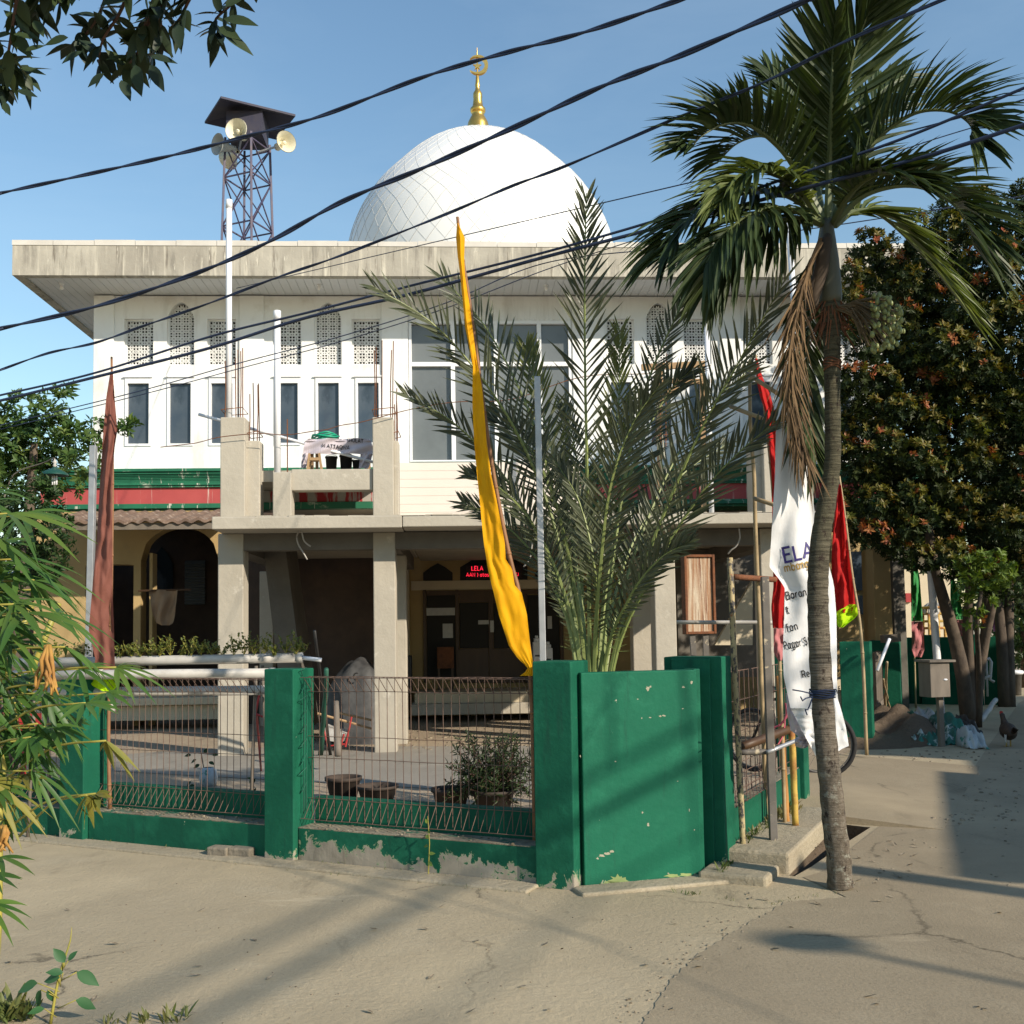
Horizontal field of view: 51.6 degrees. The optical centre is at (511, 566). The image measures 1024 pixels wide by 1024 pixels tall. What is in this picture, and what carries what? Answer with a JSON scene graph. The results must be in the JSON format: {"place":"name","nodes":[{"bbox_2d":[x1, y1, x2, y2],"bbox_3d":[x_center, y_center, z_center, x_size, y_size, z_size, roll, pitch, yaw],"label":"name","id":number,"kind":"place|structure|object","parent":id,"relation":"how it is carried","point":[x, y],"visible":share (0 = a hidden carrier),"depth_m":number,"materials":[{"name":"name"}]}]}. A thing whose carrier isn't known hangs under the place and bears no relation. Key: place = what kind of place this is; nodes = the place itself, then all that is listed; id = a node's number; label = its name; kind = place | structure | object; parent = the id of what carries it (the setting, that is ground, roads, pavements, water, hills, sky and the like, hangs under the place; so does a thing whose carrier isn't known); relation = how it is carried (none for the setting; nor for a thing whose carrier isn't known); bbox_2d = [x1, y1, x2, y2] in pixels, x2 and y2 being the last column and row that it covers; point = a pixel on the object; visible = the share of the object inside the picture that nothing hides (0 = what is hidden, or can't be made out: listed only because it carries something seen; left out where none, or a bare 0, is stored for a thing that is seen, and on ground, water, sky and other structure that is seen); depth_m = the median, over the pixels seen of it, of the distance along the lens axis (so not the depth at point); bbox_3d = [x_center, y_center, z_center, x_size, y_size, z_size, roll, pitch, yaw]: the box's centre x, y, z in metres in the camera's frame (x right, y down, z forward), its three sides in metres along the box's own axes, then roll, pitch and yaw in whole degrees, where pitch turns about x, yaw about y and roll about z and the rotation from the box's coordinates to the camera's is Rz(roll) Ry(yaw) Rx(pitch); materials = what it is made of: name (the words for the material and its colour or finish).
{"place":"outdoors","nodes":[
{"label":"outdoors","id":0,"kind":"place"},
{"bbox_2d":[0,0,257,115],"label":"overhanging branch","id":1,"kind":"object","parent":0,"point":[135,64],"visible":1,"depth_m":3.82,"materials":[{"name":"green plant"}]},
{"bbox_2d":[205,96,295,240],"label":"loudspeaker tower","id":2,"kind":"structure","parent":0,"point":[234,118],"depth_m":25.14,"materials":[{"name":"grey metal"}]},
{"bbox_2d":[113,746,531,793],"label":"yard slab","id":3,"kind":"structure","parent":0,"point":[150,762],"depth_m":13.16,"materials":[{"name":"concrete"}]},
{"bbox_2d":[313,630,331,754],"bbox_3d":[-2.382,1.643,13.329,0.046,1.689,1.635,-1,-4,-3],"label":"pole","id":4,"kind":"object","parent":3,"relation":"on","point":[321,685],"visible":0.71,"depth_m":13.12,"materials":[{"name":"black plastic"}]},
{"bbox_2d":[318,667,328,755],"bbox_3d":[-2.398,1.887,13.478,0.078,1.244,1.391,0,-4,-14],"label":"stake","id":5,"kind":"object","parent":3,"relation":"on","point":[323,718],"visible":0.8,"depth_m":13.46,"materials":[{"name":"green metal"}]},
{"bbox_2d":[333,701,340,756],"bbox_3d":[-2.070,1.914,12.504,0.084,0.649,0.279,0,-4,-18],"label":"post","id":6,"kind":"object","parent":3,"relation":"on","point":[337,750],"visible":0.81,"depth_m":12.47,"materials":[{"name":"grey wood"}]},
{"bbox_2d":[317,712,370,749],"bbox_3d":[-2.305,2.314,14.694,0.765,0.620,0.484,-1,-4,0],"label":"wheelbarrow","id":7,"kind":"object","parent":3,"relation":"on","point":[345,732],"visible":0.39,"depth_m":14.54,"materials":[{"name":"grey plastic"}]},
{"bbox_2d":[0,0,684,194],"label":"overhead cable","id":8,"kind":"object","parent":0,"point":[465,64],"visible":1,"depth_m":7.96,"materials":[{"name":"black plastic"}]},
{"bbox_2d":[0,0,813,330],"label":"overhead cable","id":9,"kind":"object","parent":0,"point":[524,122],"visible":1,"depth_m":7.21,"materials":[{"name":"black plastic"}]},
{"bbox_2d":[0,0,945,370],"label":"overhead cable","id":10,"kind":"object","parent":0,"point":[874,28],"visible":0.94,"depth_m":7.03,"materials":[{"name":"black plastic"}]},
{"bbox_2d":[0,113,1022,429],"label":"overhead cable","id":11,"kind":"object","parent":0,"point":[412,319],"visible":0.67,"depth_m":8.96,"materials":[{"name":"black plastic"}]},
{"bbox_2d":[0,628,1023,1023],"bbox_3d":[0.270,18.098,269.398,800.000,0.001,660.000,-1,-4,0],"label":"ground","id":12,"kind":"structure","parent":0,"point":[318,938],"depth_m":5.61,"materials":[{"name":"concrete"}]},
{"bbox_2d":[18,927,98,1023],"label":"weed plant","id":13,"kind":"object","parent":12,"relation":"on","point":[87,977],"visible":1,"depth_m":4.45,"materials":[{"name":"green plant"}]},
{"bbox_2d":[0,489,174,949],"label":"cassava plant","id":14,"kind":"object","parent":12,"relation":"on","point":[33,743],"visible":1,"depth_m":3.17,"materials":[{"name":"green plant"}]},
{"bbox_2d":[85,445,97,656],"bbox_3d":[-3.579,0.590,8.959,0.074,3.264,0.102,-1,-4,0],"label":"post","id":15,"kind":"object","parent":12,"relation":"on","point":[92,493],"visible":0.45,"depth_m":9.01,"materials":[{"name":"metal"}]},
{"bbox_2d":[3,660,587,889],"bbox_3d":[-2.423,1.470,8.168,6.385,1.475,0.350,-3,-4,26],"label":"boundary fence","id":16,"kind":"object","parent":12,"relation":"on","point":[282,804],"visible":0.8,"depth_m":7.55,"materials":[{"name":"green paint"}]},
{"bbox_2d":[89,357,116,808],"bbox_3d":[-3.307,0.108,8.586,0.247,3.693,0.133,-1,-4,0],"label":"banner flag","id":17,"kind":"object","parent":16,"relation":"on","point":[101,612],"visible":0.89,"depth_m":8.59,"materials":[{"name":"brown fabric"}]},
{"bbox_2d":[9,832,728,896],"bbox_3d":[-2.725,2.246,8.058,8.636,0.222,0.792,-2,-4,21],"label":"kerb strip","id":18,"kind":"object","parent":12,"relation":"on","point":[511,885],"visible":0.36,"depth_m":7.10,"materials":[{"name":"concrete"}]},
{"bbox_2d":[228,845,254,856],"bbox_3d":[-1.974,2.088,7.745,0.187,0.073,0.110,-2,-4,18],"label":"brick","id":19,"kind":"object","parent":18,"relation":"on","point":[242,851],"visible":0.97,"depth_m":7.70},
{"bbox_2d":[0,799,857,1023],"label":"grass tufts","id":20,"kind":"object","parent":12,"relation":"on","point":[19,1006],"visible":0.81,"depth_m":4.50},
{"bbox_2d":[12,51,957,755],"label":"mosque","id":21,"kind":"structure","parent":12,"relation":"on","point":[392,537],"depth_m":19.87,"materials":[{"name":"white paint"}]},
{"bbox_2d":[123,376,152,445],"bbox_3d":[-7.025,-2.918,19.911,0.545,1.323,0.150,-1,-4,-3],"label":"window","id":22,"kind":"structure","parent":21,"relation":"in","point":[140,406],"depth_m":19.92,"materials":[{"name":"white"}]},
{"bbox_2d":[138,588,190,591],"bbox_3d":[-6.118,0.415,18.642,0.918,0.047,0.040,-1,-4,-3],"label":"rail","id":23,"kind":"object","parent":21,"relation":"attached to","point":[151,590],"visible":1,"depth_m":18.63,"materials":[{"name":"brown wood"}]},
{"bbox_2d":[149,590,176,624],"bbox_3d":[-6.132,0.719,18.605,0.500,0.629,0.156,-1,-4,0],"label":"hanging cloth","id":24,"kind":"object","parent":23,"relation":"hanging from","point":[163,605],"visible":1,"depth_m":18.61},
{"bbox_2d":[156,547,172,588],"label":"pointed window","id":25,"kind":"structure","parent":21,"relation":"in","point":[164,562],"depth_m":22.63,"materials":[{"name":"black glass"}]},
{"bbox_2d":[165,376,194,445],"bbox_3d":[-6.248,-2.927,19.951,0.545,1.323,0.150,-1,-4,-3],"label":"window","id":26,"kind":"structure","parent":21,"relation":"in","point":[180,397],"depth_m":19.96,"materials":[{"name":"white"}]},
{"bbox_2d":[184,560,205,604],"bbox_3d":[-6.780,0.344,22.636,0.424,0.950,0.090,-1,-4,-3],"label":"louvre window","id":27,"kind":"structure","parent":21,"relation":"in","point":[195,571],"depth_m":22.61,"materials":[{"name":"grey glass"}]},
{"bbox_2d":[207,376,234,445],"bbox_3d":[-5.475,-2.936,19.991,0.545,1.323,0.150,-1,-4,-3],"label":"window","id":28,"kind":"structure","parent":21,"relation":"in","point":[216,385],"depth_m":19.99,"materials":[{"name":"white"}]},
{"bbox_2d":[226,199,231,416],"bbox_3d":[-3.930,-3.579,14.688,0.090,3.090,0.092,-1,-4,0],"label":"pvc pipe","id":29,"kind":"object","parent":21,"relation":"on","point":[228,301],"visible":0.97,"depth_m":14.66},
{"bbox_2d":[221,348,247,416],"bbox_3d":[-3.852,-2.525,14.676,0.314,1.013,0.326,-1,-4,0],"label":"rebar bundle","id":30,"kind":"object","parent":21,"relation":"on","point":[241,389],"visible":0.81,"depth_m":14.64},
{"bbox_2d":[273,310,280,471],"bbox_3d":[-3.254,-2.422,14.671,0.102,2.282,0.103,-1,-4,0],"label":"pvc pipe","id":31,"kind":"object","parent":21,"relation":"on","point":[277,398],"visible":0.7,"depth_m":14.63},
{"bbox_2d":[198,413,372,462],"bbox_3d":[-3.215,-1.823,15.022,2.489,0.767,0.044,-1,-4,0],"label":"pvc pipe","id":32,"kind":"object","parent":21,"relation":"on","point":[293,440],"visible":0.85,"depth_m":15.00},
{"bbox_2d":[272,376,301,444],"bbox_3d":[-4.253,-2.950,20.055,0.545,1.323,0.150,-1,-4,-3],"label":"window","id":33,"kind":"structure","parent":21,"relation":"in","point":[290,387],"depth_m":20.07,"materials":[{"name":"white"}]},
{"bbox_2d":[314,375,342,438],"bbox_3d":[-3.482,-2.959,20.095,0.545,1.323,0.150,-1,-4,-3],"label":"window","id":34,"kind":"structure","parent":21,"relation":"in","point":[327,390],"depth_m":20.11,"materials":[{"name":"white"}]},
{"bbox_2d":[311,454,370,468],"bbox_3d":[-2.473,-1.536,15.318,0.842,0.441,0.600,-1,-4,-3],"label":"work table","id":35,"kind":"object","parent":21,"relation":"on","point":[316,464],"visible":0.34,"depth_m":15.53,"materials":[{"name":"brown wood"}]},
{"bbox_2d":[301,438,372,468],"bbox_3d":[-2.486,-1.583,15.293,1.018,0.428,0.742,-1,-4,0],"label":"printed cloth","id":36,"kind":"object","parent":35,"relation":"on","point":[362,447],"visible":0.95,"depth_m":14.99,"materials":[{"name":"white"}]},
{"bbox_2d":[354,375,380,444],"bbox_3d":[-2.730,-2.968,20.134,0.545,1.323,0.150,-1,-4,-3],"label":"window","id":37,"kind":"structure","parent":21,"relation":"in","point":[364,387],"depth_m":20.14,"materials":[{"name":"white"}]},
{"bbox_2d":[372,340,395,416],"bbox_3d":[-1.794,-2.606,14.786,0.318,1.144,0.326,-1,-4,0],"label":"rebar bundle","id":38,"kind":"object","parent":21,"relation":"on","point":[381,408],"visible":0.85,"depth_m":14.80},
{"bbox_2d":[160,373,648,447],"bbox_3d":[-1.427,-2.148,14.506,6.675,1.002,0.012,-1,-4,-3],"label":"wire","id":39,"kind":"object","parent":21,"relation":"attached to","point":[351,423],"visible":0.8,"depth_m":14.43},
{"bbox_2d":[437,647,453,689],"bbox_3d":[-1.269,1.942,20.245,0.318,0.802,0.230,-1,-4,-3],"label":"wooden lectern","id":40,"kind":"object","parent":21,"relation":"on","point":[445,657],"visible":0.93,"depth_m":20.14,"materials":[{"name":"brown wood"}]},
{"bbox_2d":[466,565,521,578],"bbox_3d":[-0.348,0.098,20.562,1.090,0.259,0.100,-1,-4,-3],"label":"led sign","id":41,"kind":"object","parent":21,"relation":"attached to","point":[477,572],"visible":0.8,"depth_m":20.51,"materials":[{"name":"red"}]},
{"bbox_2d":[641,361,710,511],"bbox_3d":[2.445,-1.907,15.521,1.062,2.238,0.108,-1,-4,-3],"label":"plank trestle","id":42,"kind":"object","parent":21,"relation":"on","point":[674,367],"visible":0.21,"depth_m":15.53,"materials":[{"name":"brown wood"}]},
{"bbox_2d":[704,324,713,512],"bbox_3d":[2.785,-2.160,14.964,0.079,2.989,0.081,-1,-4,0],"label":"pvc pipe","id":43,"kind":"object","parent":21,"relation":"on","point":[707,349],"depth_m":14.98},
{"bbox_2d":[752,374,774,440],"bbox_3d":[4.822,-3.057,20.526,0.545,1.323,0.150,-1,-4,-3],"label":"window","id":44,"kind":"structure","parent":21,"relation":"in","point":[757,406],"depth_m":20.55,"materials":[{"name":"white"}]},
{"bbox_2d":[851,552,862,613],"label":"wing window","id":45,"kind":"structure","parent":21,"relation":"in","point":[855,556],"depth_m":23.36,"materials":[{"name":"black glass"}]},
{"bbox_2d":[456,217,534,840],"bbox_3d":[-0.104,-0.175,7.055,0.493,4.454,0.134,-1,-4,0],"label":"banner flag","id":46,"kind":"object","parent":12,"relation":"on","point":[510,604],"visible":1,"depth_m":7.04,"materials":[{"name":"yellow fabric"}]},
{"bbox_2d":[578,668,704,885],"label":"corner wall","id":47,"kind":"structure","parent":12,"relation":"on","point":[641,782],"depth_m":6.81,"materials":[{"name":"green paint"}]},
{"bbox_2d":[664,654,809,866],"bbox_3d":[1.879,1.417,8.458,0.402,1.488,2.911,-3,-4,27],"label":"boundary fence","id":48,"kind":"object","parent":12,"relation":"on","point":[720,817],"visible":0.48,"depth_m":7.17,"materials":[{"name":"green paint"}]},
{"bbox_2d":[748,372,767,809],"bbox_3d":[1.898,0.308,8.148,0.044,3.530,0.616,-2,-4,17],"label":"bamboo pole","id":49,"kind":"object","parent":12,"relation":"on","point":[759,629],"visible":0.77,"depth_m":8.13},
{"bbox_2d":[676,620,771,624],"bbox_3d":[1.765,0.451,8.548,0.866,0.048,0.035,-1,-4,7],"label":"pipe","id":50,"kind":"object","parent":49,"relation":"attached to","point":[713,622],"visible":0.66,"depth_m":8.55,"materials":[{"name":"grey plastic"}]},
{"bbox_2d":[755,355,786,822],"bbox_3d":[2.022,0.200,8.154,0.200,3.736,0.101,-1,-4,0],"label":"banner flag","id":51,"kind":"object","parent":12,"relation":"on","point":[777,608],"visible":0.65,"depth_m":8.14,"materials":[{"name":"red fabric"}]},
{"bbox_2d":[789,825,869,875],"bbox_3d":[2.367,2.287,7.737,0.260,0.450,2.000,-3,-4,26],"label":"drain","id":52,"kind":"object","parent":12,"relation":"on","point":[814,856],"visible":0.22,"depth_m":7.87,"materials":[{"name":"concrete"}]},
{"bbox_2d":[839,641,874,737],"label":"gate pillar","id":53,"kind":"structure","parent":12,"relation":"on","point":[851,685],"depth_m":14.34,"materials":[{"name":"green paint"}]},
{"bbox_2d":[845,703,937,749],"bbox_3d":[5.569,2.288,15.761,2.139,0.472,4.930,-2,-4,21],"label":"soil heap","id":54,"kind":"object","parent":12,"relation":"on","point":[896,727],"visible":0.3,"depth_m":14.78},
{"bbox_2d":[911,566,923,707],"bbox_3d":[8.014,1.166,20.919,0.242,3.228,0.191,-2,-4,11],"label":"banner flag","id":55,"kind":"object","parent":12,"relation":"on","point":[917,629],"visible":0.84,"depth_m":20.92,"materials":[{"name":"green fabric"}]},
{"bbox_2d":[824,177,1023,721],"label":"redtip tree","id":56,"kind":"object","parent":12,"relation":"on","point":[952,368],"visible":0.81,"depth_m":15.98,"materials":[{"name":"green plant"}]},
{"bbox_2d":[870,634,997,706],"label":"lane wall","id":57,"kind":"structure","parent":12,"relation":"on","point":[892,657],"depth_m":21.32,"materials":[{"name":"green paint"}]},
{"bbox_2d":[914,659,955,746],"bbox_3d":[5.679,1.849,14.155,0.395,1.208,0.340,0,-4,-14],"label":"box on post","id":58,"kind":"object","parent":12,"relation":"on","point":[934,677],"visible":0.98,"depth_m":14.07,"materials":[{"name":"grey metal"}]},
{"bbox_2d":[925,551,944,712],"bbox_3d":[7.004,1.119,17.508,0.124,2.940,0.237,1,-4,-28],"label":"pole","id":59,"kind":"object","parent":12,"relation":"on","point":[934,622],"visible":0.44,"depth_m":17.49,"materials":[{"name":"white plastic"}]},
{"bbox_2d":[928,711,963,728],"bbox_3d":[6.346,2.276,15.376,0.456,0.365,0.780,-1,-4,0],"label":"sack","id":60,"kind":"object","parent":12,"relation":"on","point":[950,719],"visible":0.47,"depth_m":15.37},
{"bbox_2d":[950,577,962,636],"bbox_3d":[9.234,1.480,21.909,0.306,2.687,0.179,-1,-4,0],"label":"banner flag","id":61,"kind":"object","parent":12,"relation":"on","point":[957,608],"visible":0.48,"depth_m":21.94,"materials":[{"name":"green fabric"}]},
{"bbox_2d":[955,724,989,749],"bbox_3d":[6.052,2.235,13.917,0.251,0.298,0.486,-1,-4,0],"label":"sack","id":62,"kind":"object","parent":12,"relation":"on","point":[969,736],"visible":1,"depth_m":13.88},
{"bbox_2d":[942,546,1019,727],"bbox_3d":[7.158,1.144,15.716,0.984,2.808,2.136,-3,-4,34],"label":"young tree","id":63,"kind":"object","parent":12,"relation":"on","point":[988,566],"visible":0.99,"depth_m":15.18,"materials":[{"name":"green plant"}]},
{"bbox_2d":[952,440,1023,706],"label":"twin stem tree","id":64,"kind":"object","parent":12,"relation":"on","point":[1004,633],"visible":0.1,"depth_m":20.75,"materials":[{"name":"brown plant"}]},
{"bbox_2d":[977,545,1023,687],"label":"dark bush","id":65,"kind":"object","parent":12,"relation":"on","point":[1019,641],"visible":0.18,"depth_m":26.54,"materials":[{"name":"green plant"}]},
{"bbox_2d":[0,123,1023,401],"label":"overhead cable","id":66,"kind":"object","parent":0,"point":[954,147],"visible":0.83,"depth_m":7.17,"materials":[{"name":"black plastic"}]},
{"bbox_2d":[0,87,1023,395],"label":"overhead cable","id":67,"kind":"object","parent":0,"point":[528,255],"visible":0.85,"depth_m":7.15,"materials":[{"name":"black plastic"}]},
{"bbox_2d":[0,195,1023,425],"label":"overhead cable","id":68,"kind":"object","parent":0,"point":[408,315],"visible":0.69,"depth_m":9.10,"materials":[{"name":"black plastic"}]},
{"bbox_2d":[0,0,1023,622],"label":"sky","id":69,"kind":"structure","parent":0,"point":[310,58],"materials":[{"name":"blue"}]},
{"bbox_2d":[15,664,1019,822],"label":"courtyard","id":70,"kind":"structure","parent":0,"point":[140,742],"depth_m":16.34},
{"bbox_2d":[1,458,68,747],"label":"street lamp","id":71,"kind":"object","parent":70,"relation":"on","point":[54,471],"visible":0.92,"depth_m":13.60,"materials":[{"name":"teal metal"}]},
{"bbox_2d":[0,471,78,773],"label":"dark bush","id":72,"kind":"object","parent":70,"relation":"on","point":[45,549],"visible":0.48,"depth_m":12.91,"materials":[{"name":"green plant"}]},
{"bbox_2d":[0,380,143,704],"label":"broadleaf tree","id":73,"kind":"object","parent":70,"relation":"on","point":[14,441],"visible":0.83,"depth_m":15.61,"materials":[{"name":"green plant"}]},
{"bbox_2d":[11,652,321,836],"bbox_3d":[-2.866,1.460,8.689,2.618,1.474,0.664,-1,-4,0],"label":"hydroponic rack","id":74,"kind":"object","parent":70,"relation":"on","point":[257,672],"visible":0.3,"depth_m":8.59,"materials":[{"name":"grey plastic"}]},
{"bbox_2d":[185,748,217,786],"bbox_3d":[-3.331,2.168,11.419,0.344,0.419,0.196,-2,-4,19],"label":"potted plant","id":75,"kind":"object","parent":70,"relation":"on","point":[210,776],"visible":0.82,"depth_m":11.33,"materials":[{"name":"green plant"}]},
{"bbox_2d":[324,774,361,796],"bbox_3d":[-1.628,2.145,10.219,0.361,0.234,0.359,-1,-4,0],"label":"plant pot","id":76,"kind":"object","parent":70,"relation":"on","point":[337,784],"visible":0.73,"depth_m":10.10,"materials":[{"name":"ceramic"}]},
{"bbox_2d":[325,657,374,744],"bbox_3d":[-2.320,1.993,15.910,1.000,1.273,1.000,-1,-4,0],"label":"covered heap","id":77,"kind":"object","parent":70,"relation":"on","point":[361,666],"visible":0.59,"depth_m":15.47,"materials":[{"name":"fabric"}]},
{"bbox_2d":[357,782,398,798],"bbox_3d":[-1.274,2.156,10.011,0.408,0.177,0.404,-1,-4,0],"label":"plant pot","id":78,"kind":"object","parent":70,"relation":"on","point":[376,790],"visible":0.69,"depth_m":9.89,"materials":[{"name":"ceramic"}]},
{"bbox_2d":[431,785,470,803],"bbox_3d":[-0.554,2.107,9.596,0.365,0.201,0.362,-1,-4,0],"label":"plant pot","id":79,"kind":"object","parent":70,"relation":"on","point":[438,794],"visible":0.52,"depth_m":9.48,"materials":[{"name":"ceramic"}]},
{"bbox_2d":[442,729,531,806],"bbox_3d":[-0.172,1.821,9.512,0.903,0.759,0.683,-1,-4,0],"label":"potted shrub","id":80,"kind":"object","parent":70,"relation":"on","point":[487,772],"visible":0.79,"depth_m":9.41,"materials":[{"name":"green plant"}]},
{"bbox_2d":[470,790,515,806],"bbox_3d":[-0.166,2.097,9.496,0.412,0.198,0.409,-1,-4,0],"label":"plant pot","id":81,"kind":"object","parent":70,"relation":"on","point":[482,799],"visible":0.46,"depth_m":9.34,"materials":[{"name":"ceramic"}]},
{"bbox_2d":[4,715,1021,1023],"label":"ground litter","id":82,"kind":"object","parent":70,"relation":"on","point":[602,919],"visible":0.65,"depth_m":7.90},
{"bbox_2d":[534,376,545,660],"bbox_3d":[0.208,0.366,7.301,0.055,3.395,0.044,-1,-4,0],"label":"post","id":83,"kind":"object","parent":70,"relation":"on","point":[540,527],"visible":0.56,"depth_m":7.32,"materials":[{"name":"metal"}]},
{"bbox_2d":[360,176,802,671],"bbox_3d":[0.529,-0.299,7.680,3.033,4.800,2.268,-1,-4,0],"label":"date palm","id":84,"kind":"object","parent":70,"relation":"on","point":[568,519],"visible":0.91,"depth_m":7.41,"materials":[{"name":"green plant"}]},
{"bbox_2d":[681,555,716,655],"bbox_3d":[1.589,1.021,8.900,0.272,2.245,0.090,0,-4,-12],"label":"signboard","id":85,"kind":"object","parent":70,"relation":"on","point":[698,593],"visible":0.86,"depth_m":8.92,"materials":[{"name":"brown wood"}]},
{"bbox_2d":[872,651,883,709],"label":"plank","id":86,"kind":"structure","parent":70,"relation":"on","point":[878,690],"depth_m":17.07,"materials":[{"name":"grey wood"}]},
{"bbox_2d":[922,602,946,636],"bbox_3d":[10.357,1.956,25.919,0.597,2.192,0.607,-1,-4,0],"label":"climbing frame","id":87,"kind":"object","parent":70,"relation":"on","point":[925,607],"visible":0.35,"depth_m":25.76,"materials":[{"name":"yellow plastic"}]},
{"bbox_2d":[236,99,1023,288],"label":"overhead cable","id":88,"kind":"object","parent":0,"point":[578,208],"visible":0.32,"depth_m":11.86,"materials":[{"name":"black plastic"}]},
{"bbox_2d":[699,806,823,886],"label":"pavement","id":89,"kind":"structure","parent":0,"point":[760,859],"depth_m":7.11,"materials":[{"name":"concrete"}]},
{"bbox_2d":[727,557,745,843],"bbox_3d":[1.568,0.967,7.389,0.044,2.067,0.099,1,-4,-28],"label":"pipe","id":90,"kind":"object","parent":89,"relation":"on","point":[738,750],"visible":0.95,"depth_m":7.37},
{"bbox_2d":[760,577,777,839],"bbox_3d":[1.818,0.996,7.486,0.055,1.852,0.072,-1,-4,0],"label":"post","id":91,"kind":"object","parent":89,"relation":"on","point":[769,711],"visible":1,"depth_m":7.46,"materials":[{"name":"brown metal"}]},
{"bbox_2d":[775,676,789,821],"bbox_3d":[2.092,1.444,8.174,0.050,1.198,0.104,1,-4,-28],"label":"bamboo pole","id":92,"kind":"object","parent":89,"relation":"on","point":[786,779],"visible":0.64,"depth_m":8.16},
{"bbox_2d":[788,720,798,825],"bbox_3d":[2.121,1.542,7.978,0.056,0.814,0.072,-1,-4,0],"label":"bamboo pole","id":93,"kind":"object","parent":89,"relation":"on","point":[793,782],"visible":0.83,"depth_m":7.95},
{"bbox_2d":[741,725,790,749],"bbox_3d":[1.901,1.265,7.853,0.675,0.169,0.070,2,-4,-39],"label":"rail","id":94,"kind":"object","parent":93,"relation":"attached to","point":[760,739],"visible":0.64,"depth_m":7.76,"materials":[{"name":"brown wood"}]},
{"bbox_2d":[643,700,1023,1023],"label":"road","id":95,"kind":"structure","parent":0,"point":[938,938],"depth_m":5.42,"materials":[{"name":"concrete"}]},
{"bbox_2d":[613,0,1023,889],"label":"palm tree","id":96,"kind":"object","parent":95,"relation":"on","point":[807,118],"visible":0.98,"depth_m":6.53,"materials":[{"name":"green plant"}]},
{"bbox_2d":[770,422,848,755],"bbox_3d":[1.945,0.124,6.819,0.474,2.216,0.577,-1,-4,0],"label":"banner","id":97,"kind":"object","parent":96,"relation":"attached to","point":[792,519],"visible":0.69,"depth_m":6.98,"materials":[{"name":"white fabric"}]},
{"bbox_2d":[999,711,1018,746],"bbox_3d":[6.561,2.148,13.933,0.223,0.461,0.483,-1,-4,0],"label":"chicken","id":98,"kind":"object","parent":95,"relation":"on","point":[1007,730],"visible":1,"depth_m":13.91},
{"bbox_2d":[798,754,979,829],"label":"gate ramp","id":99,"kind":"structure","parent":0,"point":[885,792],"depth_m":10.16,"materials":[{"name":"concrete"}]},
{"bbox_2d":[732,686,856,772],"bbox_3d":[2.930,1.741,11.397,1.516,1.017,0.559,-3,-4,32],"label":"bicycle","id":100,"kind":"object","parent":99,"relation":"on","point":[851,756],"visible":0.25,"depth_m":11.10,"materials":[{"name":"black"}]},
{"bbox_2d":[832,477,868,754],"bbox_3d":[4.000,0.569,12.564,0.369,3.320,0.246,-1,-4,0],"label":"banner flag","id":101,"kind":"object","parent":99,"relation":"on","point":[847,606],"visible":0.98,"depth_m":12.57,"materials":[{"name":"red fabric"}]},
{"bbox_2d":[903,546,956,636],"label":"playground house","id":102,"kind":"structure","parent":0,"point":[923,587],"depth_m":33.99,"materials":[{"name":"beige paint"}]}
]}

